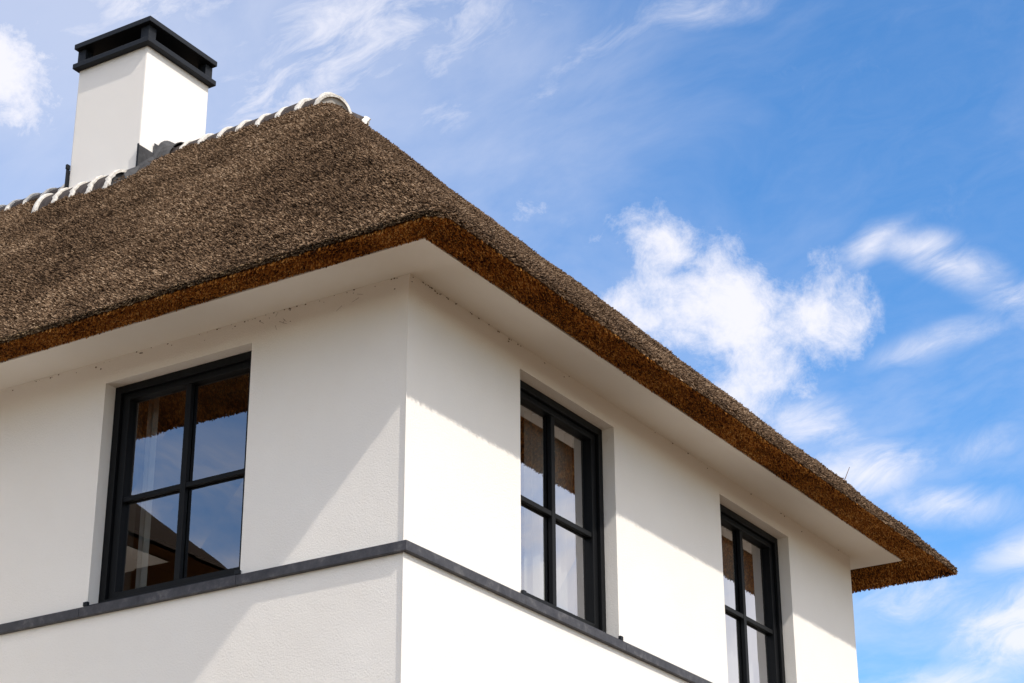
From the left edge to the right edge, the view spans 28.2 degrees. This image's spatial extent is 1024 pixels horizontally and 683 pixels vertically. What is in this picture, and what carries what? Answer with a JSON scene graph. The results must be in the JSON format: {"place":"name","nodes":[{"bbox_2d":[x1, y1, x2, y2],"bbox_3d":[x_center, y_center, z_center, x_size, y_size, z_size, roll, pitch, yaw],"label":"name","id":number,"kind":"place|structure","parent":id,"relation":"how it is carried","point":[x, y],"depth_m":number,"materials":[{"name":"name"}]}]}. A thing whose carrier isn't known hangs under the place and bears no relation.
{"place":"outdoors","nodes":[
{"label":"outdoors","id":0,"kind":"place"},
{"bbox_2d":[0,16,957,682],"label":"thatched house","id":1,"kind":"structure","parent":0,"point":[328,388],"depth_m":11.31,"materials":[{"name":"paint"}]},
{"bbox_2d":[83,351,251,606],"bbox_3d":[-1.758,0.860,11.033,1.072,1.605,0.347,-14,-28,29],"label":"window","id":2,"kind":"structure","parent":1,"relation":"in","point":[127,397],"depth_m":11.20,"materials":[{"name":"black paint"}]},
{"bbox_2d":[520,380,622,640],"bbox_3d":[0.199,1.050,11.476,0.347,1.605,1.078,-14,-28,29],"label":"window","id":3,"kind":"structure","parent":1,"relation":"in","point":[550,528],"depth_m":11.76,"materials":[{"name":"black paint"}]},
{"bbox_2d":[720,504,785,682],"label":"window","id":4,"kind":"structure","parent":1,"relation":"in","point":[751,578],"depth_m":13.56,"materials":[{"name":"black paint"}]},
{"bbox_2d":[0,0,1023,682],"label":"sky","id":5,"kind":"structure","parent":0,"point":[816,207],"materials":[{"name":"blue"}]}
]}

